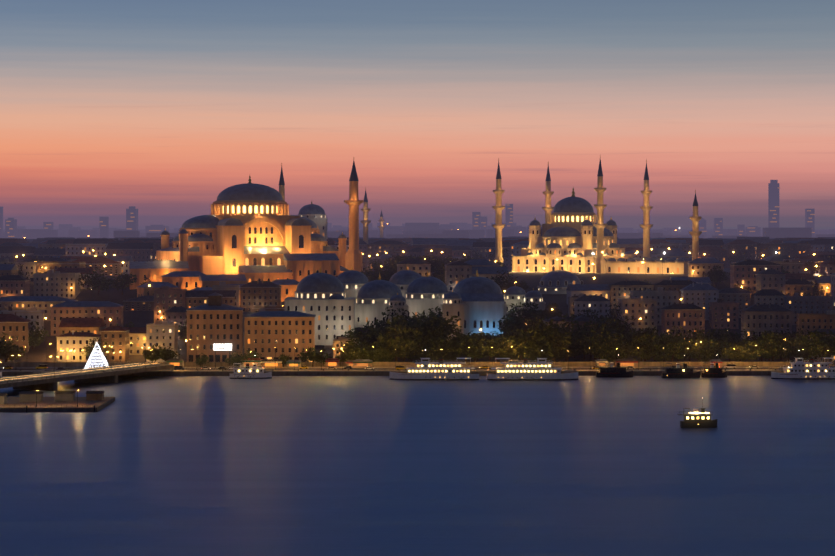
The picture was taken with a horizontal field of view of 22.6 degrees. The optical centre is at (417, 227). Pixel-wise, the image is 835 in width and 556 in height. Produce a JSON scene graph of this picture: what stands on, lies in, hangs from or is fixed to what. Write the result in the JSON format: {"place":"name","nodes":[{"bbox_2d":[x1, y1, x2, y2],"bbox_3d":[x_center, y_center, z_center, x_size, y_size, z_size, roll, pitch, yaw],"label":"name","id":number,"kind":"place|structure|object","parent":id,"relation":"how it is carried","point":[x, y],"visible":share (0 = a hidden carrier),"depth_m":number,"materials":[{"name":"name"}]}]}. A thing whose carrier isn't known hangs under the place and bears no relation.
{"place":"outdoors","nodes":[
{"label":"outdoors","id":0,"kind":"place"},
{"bbox_2d":[0,376,834,555],"bbox_3d":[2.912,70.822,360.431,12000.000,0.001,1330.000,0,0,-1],"label":"water","id":1,"kind":"structure","parent":0,"point":[314,466],"depth_m":613.14,"materials":[{"name":"blue liquid"}]},
{"bbox_2d":[0,390,114,411],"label":"landing stage","id":2,"kind":"object","parent":1,"relation":"in","point":[60,401],"visible":0.95,"depth_m":819.95,"materials":[{"name":"concrete"}]},
{"bbox_2d":[0,346,173,390],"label":"bridge","id":3,"kind":"structure","parent":1,"relation":"in","point":[50,380],"depth_m":933.78,"materials":[{"name":"concrete"}]},
{"bbox_2d":[229,363,271,378],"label":"ferry","id":4,"kind":"object","parent":1,"relation":"on","point":[247,372],"visible":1,"depth_m":976.00,"materials":[{"name":"white metal"}]},
{"bbox_2d":[390,350,478,379],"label":"ferry","id":5,"kind":"object","parent":1,"relation":"on","point":[425,369],"visible":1,"depth_m":967.79,"materials":[{"name":"white metal"}]},
{"bbox_2d":[487,358,577,379],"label":"ferry","id":6,"kind":"object","parent":1,"relation":"on","point":[541,369],"visible":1,"depth_m":966.36,"materials":[{"name":"white metal"}]},
{"bbox_2d":[595,362,632,376],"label":"work boat","id":7,"kind":"object","parent":1,"relation":"on","point":[613,371],"visible":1,"depth_m":984.52,"materials":[{"name":"black metal"}]},
{"bbox_2d":[660,363,699,377],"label":"work boat","id":8,"kind":"object","parent":1,"relation":"on","point":[678,371],"visible":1,"depth_m":979.69,"materials":[{"name":"black metal"}]},
{"bbox_2d":[677,408,716,427],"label":"launch","id":9,"kind":"object","parent":1,"relation":"on","point":[695,419],"visible":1,"depth_m":736.93,"materials":[{"name":"black metal"}]},
{"bbox_2d":[698,363,726,377],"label":"work boat","id":10,"kind":"object","parent":1,"relation":"on","point":[711,371],"visible":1,"depth_m":983.13,"materials":[{"name":"black metal"}]},
{"bbox_2d":[771,358,834,378],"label":"ferry","id":11,"kind":"object","parent":1,"relation":"on","point":[801,369],"visible":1,"depth_m":972.32,"materials":[{"name":"white metal"}]},
{"bbox_2d":[0,228,834,369],"bbox_3d":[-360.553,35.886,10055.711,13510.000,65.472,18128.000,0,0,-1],"label":"ground","id":12,"kind":"structure","parent":0,"point":[45,350],"depth_m":1155.61,"materials":[{"name":"grey concrete"}]},
{"bbox_2d":[0,337,12,357],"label":"tree","id":13,"kind":"object","parent":12,"relation":"on","point":[2,351],"visible":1,"depth_m":1020.62,"materials":[{"name":"green plant"}]},
{"bbox_2d":[0,332,26,361],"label":"tree","id":14,"kind":"object","parent":12,"relation":"on","point":[15,351],"visible":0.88,"depth_m":1029.60,"materials":[{"name":"green plant"}]},
{"bbox_2d":[28,321,49,348],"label":"tree","id":15,"kind":"object","parent":12,"relation":"on","point":[35,337],"visible":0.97,"depth_m":1092.52,"materials":[{"name":"green plant"}]},
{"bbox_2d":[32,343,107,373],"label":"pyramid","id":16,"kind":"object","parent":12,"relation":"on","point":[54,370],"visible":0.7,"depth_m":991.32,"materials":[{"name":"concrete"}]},
{"bbox_2d":[78,267,114,295],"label":"tree","id":17,"kind":"object","parent":12,"relation":"on","point":[98,284],"visible":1,"depth_m":1204.38,"materials":[{"name":"green plant"}]},
{"bbox_2d":[82,338,111,361],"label":"tree","id":18,"kind":"object","parent":12,"relation":"on","point":[87,348],"visible":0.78,"depth_m":1051.39,"materials":[{"name":"green plant"}]},
{"bbox_2d":[106,270,136,294],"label":"tree","id":19,"kind":"object","parent":12,"relation":"on","point":[125,280],"visible":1,"depth_m":1207.05,"materials":[{"name":"green plant"}]},
{"bbox_2d":[142,344,166,361],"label":"tree","id":20,"kind":"object","parent":12,"relation":"on","point":[159,352],"visible":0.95,"depth_m":1026.67,"materials":[{"name":"green plant"}]},
{"bbox_2d":[161,346,181,361],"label":"tree","id":21,"kind":"object","parent":12,"relation":"on","point":[170,354],"visible":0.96,"depth_m":1031.82,"materials":[{"name":"green plant"}]},
{"bbox_2d":[178,320,186,339],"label":"tree","id":22,"kind":"object","parent":12,"relation":"on","point":[184,328],"visible":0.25,"depth_m":1098.48,"materials":[{"name":"green plant"}]},
{"bbox_2d":[194,353,209,366],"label":"tree","id":23,"kind":"object","parent":12,"relation":"on","point":[200,362],"visible":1,"depth_m":1022.76,"materials":[{"name":"green plant"}]},
{"bbox_2d":[121,253,348,301],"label":"buildings","id":24,"kind":"structure","parent":12,"relation":"on","point":[292,272],"depth_m":1223.22,"materials":[{"name":"stone"}]},
{"bbox_2d":[156,176,346,274],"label":"mosque","id":25,"kind":"structure","parent":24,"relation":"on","point":[249,223],"depth_m":1268.93,"materials":[{"name":"grey stone"}]},
{"bbox_2d":[225,351,247,365],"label":"tree","id":26,"kind":"object","parent":12,"relation":"on","point":[235,359],"visible":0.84,"depth_m":1020.24,"materials":[{"name":"green plant"}]},
{"bbox_2d":[240,349,261,358],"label":"tree","id":27,"kind":"object","parent":12,"relation":"on","point":[251,355],"visible":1,"depth_m":1023.17,"materials":[{"name":"green plant"}]},
{"bbox_2d":[297,347,322,366],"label":"tree","id":28,"kind":"object","parent":12,"relation":"on","point":[310,354],"visible":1,"depth_m":1024.31,"materials":[{"name":"green plant"}]},
{"bbox_2d":[314,348,331,365],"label":"tree","id":29,"kind":"object","parent":12,"relation":"on","point":[324,357],"visible":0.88,"depth_m":1025.93,"materials":[{"name":"green plant"}]},
{"bbox_2d":[279,159,384,271],"bbox_3d":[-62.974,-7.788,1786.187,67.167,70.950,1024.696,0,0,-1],"label":"minarets","id":30,"kind":"object","parent":12,"relation":"on","point":[353,257],"visible":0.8,"depth_m":1278.00,"materials":[{"name":"beige stone"}]},
{"bbox_2d":[341,342,366,359],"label":"tree","id":31,"kind":"object","parent":12,"relation":"on","point":[351,353],"visible":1,"depth_m":1023.28,"materials":[{"name":"green plant"}]},
{"bbox_2d":[338,331,373,354],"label":"tree","id":32,"kind":"object","parent":12,"relation":"on","point":[357,340],"visible":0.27,"depth_m":1047.50,"materials":[{"name":"green plant"}]},
{"bbox_2d":[343,327,371,345],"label":"tree","id":33,"kind":"object","parent":12,"relation":"on","point":[355,332],"visible":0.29,"depth_m":1076.47,"materials":[{"name":"green plant"}]},
{"bbox_2d":[354,324,380,345],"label":"tree","id":34,"kind":"object","parent":12,"relation":"on","point":[372,337],"visible":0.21,"depth_m":1065.01,"materials":[{"name":"green plant"}]},
{"bbox_2d":[360,263,388,281],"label":"tree","id":35,"kind":"object","parent":12,"relation":"on","point":[372,276],"visible":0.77,"depth_m":1233.13,"materials":[{"name":"green plant"}]},
{"bbox_2d":[368,345,393,361],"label":"tree","id":36,"kind":"object","parent":12,"relation":"on","point":[390,356],"visible":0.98,"depth_m":1029.83,"materials":[{"name":"green plant"}]},
{"bbox_2d":[377,266,393,280],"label":"tree","id":37,"kind":"object","parent":12,"relation":"on","point":[387,275],"visible":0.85,"depth_m":1230.60,"materials":[{"name":"green plant"}]},
{"bbox_2d":[363,306,408,334],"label":"tree","id":38,"kind":"object","parent":12,"relation":"on","point":[376,322],"visible":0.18,"depth_m":1092.61,"materials":[{"name":"green plant"}]},
{"bbox_2d":[383,255,396,270],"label":"tree","id":39,"kind":"object","parent":12,"relation":"on","point":[389,263],"visible":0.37,"depth_m":1307.28,"materials":[{"name":"green plant"}]},
{"bbox_2d":[380,342,402,359],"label":"tree","id":40,"kind":"object","parent":12,"relation":"on","point":[385,350],"visible":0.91,"depth_m":1033.65,"materials":[{"name":"green plant"}]},
{"bbox_2d":[374,315,420,361],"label":"tree","id":41,"kind":"object","parent":12,"relation":"on","point":[401,345],"visible":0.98,"depth_m":1035.48,"materials":[{"name":"green plant"}]},
{"bbox_2d":[389,313,415,331],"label":"tree","id":42,"kind":"object","parent":12,"relation":"on","point":[404,317],"visible":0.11,"depth_m":1079.62,"materials":[{"name":"green plant"}]},
{"bbox_2d":[0,257,832,361],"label":"city buildings","id":43,"kind":"structure","parent":12,"relation":"on","point":[216,320],"depth_m":1102.90,"materials":[{"name":"brown stone"}]},
{"bbox_2d":[3,364,829,369],"bbox_3d":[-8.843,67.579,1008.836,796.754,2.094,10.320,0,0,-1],"label":"cars","id":44,"kind":"object","parent":12,"relation":"on","point":[330,367],"visible":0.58,"depth_m":1008.94,"materials":[{"name":"red paint"}]},
{"bbox_2d":[0,236,834,361],"bbox_3d":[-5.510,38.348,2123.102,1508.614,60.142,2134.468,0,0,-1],"label":"town","id":45,"kind":"object","parent":12,"relation":"on","point":[58,273],"visible":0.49,"depth_m":1204.42,"materials":[{"name":"black"}]},
{"bbox_2d":[0,180,834,238],"bbox_3d":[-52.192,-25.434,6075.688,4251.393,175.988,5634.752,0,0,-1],"label":"city","id":46,"kind":"object","parent":12,"relation":"on","point":[478,228],"visible":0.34,"depth_m":4994.00,"materials":[{"name":"black concrete"}]},
{"bbox_2d":[0,361,834,375],"bbox_3d":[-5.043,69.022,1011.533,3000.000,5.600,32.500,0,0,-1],"label":"quay promenade","id":47,"kind":"structure","parent":12,"relation":"on","point":[730,372],"depth_m":1020.13,"materials":[{"name":"stone"}]},
{"bbox_2d":[166,343,818,367],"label":"waterfront kiosks","id":48,"kind":"object","parent":47,"relation":"on","point":[356,363],"visible":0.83,"depth_m":1019.04,"materials":[{"name":"black"}]},
{"bbox_2d":[16,223,827,361],"bbox_3d":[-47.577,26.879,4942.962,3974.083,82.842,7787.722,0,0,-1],"label":"town lamps","id":49,"kind":"object","parent":12,"relation":"on","point":[431,251],"visible":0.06,"depth_m":1280.33,"materials":[{"name":"yellow"}]},
{"bbox_2d":[398,321,446,361],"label":"tree","id":50,"kind":"object","parent":12,"relation":"on","point":[429,332],"visible":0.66,"depth_m":1044.57,"materials":[{"name":"green plant"}]},
{"bbox_2d":[25,258,828,369],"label":"street lamps","id":51,"kind":"object","parent":12,"relation":"on","point":[441,349],"visible":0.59,"depth_m":1004.52,"materials":[{"name":"yellow metal"}]},
{"bbox_2d":[419,255,438,272],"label":"tree","id":52,"kind":"object","parent":12,"relation":"on","point":[434,264],"visible":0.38,"depth_m":1256.31,"materials":[{"name":"green plant"}]},
{"bbox_2d":[399,308,461,340],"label":"tree","id":53,"kind":"object","parent":12,"relation":"on","point":[439,321],"visible":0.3,"depth_m":1059.30,"materials":[{"name":"green plant"}]},
{"bbox_2d":[284,201,582,347],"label":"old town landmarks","id":54,"kind":"object","parent":12,"relation":"on","point":[342,303],"visible":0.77,"depth_m":1131.35,"materials":[{"name":"stone"}]},
{"bbox_2d":[409,337,457,361],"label":"tree","id":55,"kind":"object","parent":12,"relation":"on","point":[421,344],"visible":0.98,"depth_m":1038.62,"materials":[{"name":"green plant"}]},
{"bbox_2d":[433,267,444,282],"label":"tree","id":56,"kind":"object","parent":12,"relation":"on","point":[441,277],"visible":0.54,"depth_m":1232.02,"materials":[{"name":"green plant"}]},
{"bbox_2d":[428,335,452,361],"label":"tree","id":57,"kind":"object","parent":12,"relation":"on","point":[436,346],"visible":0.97,"depth_m":1038.01,"materials":[{"name":"green plant"}]},
{"bbox_2d":[439,331,491,361],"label":"tree","id":58,"kind":"object","parent":12,"relation":"on","point":[461,348],"visible":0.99,"depth_m":1039.36,"materials":[{"name":"green plant"}]},
{"bbox_2d":[457,333,494,361],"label":"tree","id":59,"kind":"object","parent":12,"relation":"on","point":[484,351],"visible":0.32,"depth_m":1050.12,"materials":[{"name":"green plant"}]},
{"bbox_2d":[482,335,509,361],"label":"tree","id":60,"kind":"object","parent":12,"relation":"on","point":[499,351],"visible":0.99,"depth_m":1033.33,"materials":[{"name":"green plant"}]},
{"bbox_2d":[486,248,509,260],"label":"tree","id":61,"kind":"object","parent":12,"relation":"on","point":[492,256],"visible":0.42,"depth_m":1502.03,"materials":[{"name":"green plant"}]},
{"bbox_2d":[491,270,521,293],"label":"tree","id":62,"kind":"object","parent":12,"relation":"on","point":[503,287],"visible":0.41,"depth_m":1192.78,"materials":[{"name":"green plant"}]},
{"bbox_2d":[497,315,530,334],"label":"tree","id":63,"kind":"object","parent":12,"relation":"on","point":[508,325],"visible":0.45,"depth_m":1092.38,"materials":[{"name":"green plant"}]},
{"bbox_2d":[496,317,536,339],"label":"tree","id":64,"kind":"object","parent":12,"relation":"on","point":[522,325],"visible":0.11,"depth_m":1078.25,"materials":[{"name":"green plant"}]},
{"bbox_2d":[504,302,535,328],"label":"tree","id":65,"kind":"object","parent":12,"relation":"on","point":[513,313],"visible":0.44,"depth_m":1124.19,"materials":[{"name":"green plant"}]},
{"bbox_2d":[496,326,547,361],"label":"tree","id":66,"kind":"object","parent":12,"relation":"on","point":[514,350],"visible":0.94,"depth_m":1029.90,"materials":[{"name":"green plant"}]},
{"bbox_2d":[515,301,546,326],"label":"tree","id":67,"kind":"object","parent":12,"relation":"on","point":[532,313],"visible":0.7,"depth_m":1117.30,"materials":[{"name":"green plant"}]},
{"bbox_2d":[512,323,562,359],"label":"tree","id":68,"kind":"object","parent":12,"relation":"on","point":[544,352],"visible":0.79,"depth_m":1029.60,"materials":[{"name":"green plant"}]},
{"bbox_2d":[526,317,569,334],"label":"tree","id":69,"kind":"object","parent":12,"relation":"on","point":[555,325],"visible":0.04,"depth_m":1067.11,"materials":[{"name":"green plant"}]},
{"bbox_2d":[527,319,573,361],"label":"tree","id":70,"kind":"object","parent":12,"relation":"on","point":[565,340],"visible":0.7,"depth_m":1035.89,"materials":[{"name":"green plant"}]},
{"bbox_2d":[542,302,562,316],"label":"tree","id":71,"kind":"object","parent":12,"relation":"on","point":[549,312],"visible":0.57,"depth_m":1128.54,"materials":[{"name":"green plant"}]},
{"bbox_2d":[561,342,581,361],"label":"tree","id":72,"kind":"object","parent":12,"relation":"on","point":[572,352],"visible":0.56,"depth_m":1054.67,"materials":[{"name":"green plant"}]},
{"bbox_2d":[561,330,582,360],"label":"tree","id":73,"kind":"object","parent":12,"relation":"on","point":[578,348],"visible":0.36,"depth_m":1056.69,"materials":[{"name":"green plant"}]},
{"bbox_2d":[559,314,588,334],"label":"tree","id":74,"kind":"object","parent":12,"relation":"on","point":[572,323],"visible":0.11,"depth_m":1081.94,"materials":[{"name":"green plant"}]},
{"bbox_2d":[571,322,602,360],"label":"tree","id":75,"kind":"object","parent":12,"relation":"on","point":[580,339],"visible":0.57,"depth_m":1057.88,"materials":[{"name":"green plant"}]},
{"bbox_2d":[568,309,606,325],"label":"tree","id":76,"kind":"object","parent":12,"relation":"on","point":[592,316],"visible":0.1,"depth_m":1117.36,"materials":[{"name":"green plant"}]},
{"bbox_2d":[575,322,603,358],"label":"tree","id":77,"kind":"object","parent":12,"relation":"on","point":[597,327],"visible":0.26,"depth_m":1067.38,"materials":[{"name":"green plant"}]},
{"bbox_2d":[584,325,618,359],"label":"tree","id":78,"kind":"object","parent":12,"relation":"on","point":[596,348],"visible":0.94,"depth_m":1036.37,"materials":[{"name":"green plant"}]},
{"bbox_2d":[492,157,712,273],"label":"mosque","id":79,"kind":"structure","parent":12,"relation":"on","point":[570,235],"depth_m":1375.02,"materials":[{"name":"grey stone"}]},
{"bbox_2d":[595,315,620,332],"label":"tree","id":80,"kind":"object","parent":12,"relation":"on","point":[602,320],"visible":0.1,"depth_m":1085.25,"materials":[{"name":"green plant"}]},
{"bbox_2d":[600,331,636,361],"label":"tree","id":81,"kind":"object","parent":12,"relation":"on","point":[619,354],"visible":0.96,"depth_m":1033.65,"materials":[{"name":"green plant"}]},
{"bbox_2d":[596,317,640,344],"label":"tree","id":82,"kind":"object","parent":12,"relation":"on","point":[615,328],"visible":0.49,"depth_m":1063.89,"materials":[{"name":"green plant"}]},
{"bbox_2d":[604,302,636,329],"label":"tree","id":83,"kind":"object","parent":12,"relation":"on","point":[612,314],"visible":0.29,"depth_m":1119.24,"materials":[{"name":"green plant"}]},
{"bbox_2d":[626,335,656,361],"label":"tree","id":84,"kind":"object","parent":12,"relation":"on","point":[640,352],"visible":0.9,"depth_m":1040.01,"materials":[{"name":"green plant"}]},
{"bbox_2d":[626,328,668,361],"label":"tree","id":85,"kind":"object","parent":12,"relation":"on","point":[647,341],"visible":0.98,"depth_m":1040.01,"materials":[{"name":"green plant"}]},
{"bbox_2d":[646,326,661,360],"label":"tree","id":86,"kind":"object","parent":12,"relation":"on","point":[654,329],"visible":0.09,"depth_m":1060.59,"materials":[{"name":"green plant"}]},
{"bbox_2d":[653,352,673,361],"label":"bush","id":87,"kind":"object","parent":12,"relation":"on","point":[664,358],"visible":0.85,"depth_m":1049.26,"materials":[{"name":"green plant"}]},
{"bbox_2d":[660,335,686,361],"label":"tree","id":88,"kind":"object","parent":12,"relation":"on","point":[674,351],"visible":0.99,"depth_m":1038.92,"materials":[{"name":"green plant"}]},
{"bbox_2d":[660,326,691,361],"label":"tree","id":89,"kind":"object","parent":12,"relation":"on","point":[686,343],"visible":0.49,"depth_m":1051.00,"materials":[{"name":"green plant"}]},
{"bbox_2d":[673,328,699,361],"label":"tree","id":90,"kind":"object","parent":12,"relation":"on","point":[693,343],"visible":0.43,"depth_m":1056.08,"materials":[{"name":"green plant"}]},
{"bbox_2d":[684,332,719,361],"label":"tree","id":91,"kind":"object","parent":12,"relation":"on","point":[701,353],"visible":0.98,"depth_m":1044.59,"materials":[{"name":"green plant"}]},
{"bbox_2d":[687,326,718,344],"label":"tree","id":92,"kind":"object","parent":12,"relation":"on","point":[703,330],"visible":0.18,"depth_m":1064.34,"materials":[{"name":"green plant"}]},
{"bbox_2d":[700,333,723,361],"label":"tree","id":93,"kind":"object","parent":12,"relation":"on","point":[718,354],"visible":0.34,"depth_m":1055.63,"materials":[{"name":"green plant"}]},
{"bbox_2d":[707,265,723,287],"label":"tree","id":94,"kind":"object","parent":12,"relation":"on","point":[715,278],"visible":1,"depth_m":1228.40,"materials":[{"name":"green plant"}]},
{"bbox_2d":[702,268,729,285],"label":"tree","id":95,"kind":"object","parent":12,"relation":"on","point":[722,279],"visible":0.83,"depth_m":1234.30,"materials":[{"name":"green plant"}]},
{"bbox_2d":[714,333,747,361],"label":"tree","id":96,"kind":"object","parent":12,"relation":"on","point":[723,342],"visible":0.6,"depth_m":1057.91,"materials":[{"name":"green plant"}]},
{"bbox_2d":[728,252,749,262],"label":"tree","id":97,"kind":"object","parent":12,"relation":"on","point":[735,258],"visible":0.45,"depth_m":1492.31,"materials":[{"name":"green plant"}]},
{"bbox_2d":[720,343,761,361],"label":"tree","id":98,"kind":"object","parent":12,"relation":"on","point":[742,355],"visible":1,"depth_m":1032.16,"materials":[{"name":"green plant"}]},
{"bbox_2d":[726,329,757,348],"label":"tree","id":99,"kind":"object","parent":12,"relation":"on","point":[748,338],"visible":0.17,"depth_m":1078.42,"materials":[{"name":"green plant"}]},
{"bbox_2d":[732,333,782,361],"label":"tree","id":100,"kind":"object","parent":12,"relation":"on","point":[762,350],"visible":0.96,"depth_m":1036.62,"materials":[{"name":"green plant"}]},
{"bbox_2d":[757,330,798,360],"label":"tree","id":101,"kind":"object","parent":12,"relation":"on","point":[781,350],"visible":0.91,"depth_m":1039.80,"materials":[{"name":"green plant"}]},
{"bbox_2d":[776,340,798,360],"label":"tree","id":102,"kind":"object","parent":12,"relation":"on","point":[793,350],"visible":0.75,"depth_m":1052.49,"materials":[{"name":"green plant"}]},
{"bbox_2d":[795,346,812,358],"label":"tree","id":103,"kind":"object","parent":12,"relation":"on","point":[802,354],"visible":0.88,"depth_m":1055.04,"materials":[{"name":"green plant"}]},
{"bbox_2d":[804,259,819,271],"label":"tree","id":104,"kind":"object","parent":12,"relation":"on","point":[811,267],"visible":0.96,"depth_m":1284.75,"materials":[{"name":"green plant"}]},
{"bbox_2d":[800,328,834,360],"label":"tree","id":105,"kind":"object","parent":12,"relation":"on","point":[821,348],"visible":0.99,"depth_m":1030.51,"materials":[{"name":"green plant"}]},
{"bbox_2d":[810,281,825,295],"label":"tree","id":106,"kind":"object","parent":12,"relation":"on","point":[816,291],"visible":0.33,"depth_m":1199.55,"materials":[{"name":"green plant"}]},
{"bbox_2d":[808,329,834,360],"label":"tree","id":107,"kind":"object","parent":12,"relation":"on","point":[823,332],"visible":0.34,"depth_m":1042.92,"materials":[{"name":"green plant"}]},
{"bbox_2d":[0,0,834,228],"label":"sky","id":108,"kind":"structure","parent":0,"point":[159,108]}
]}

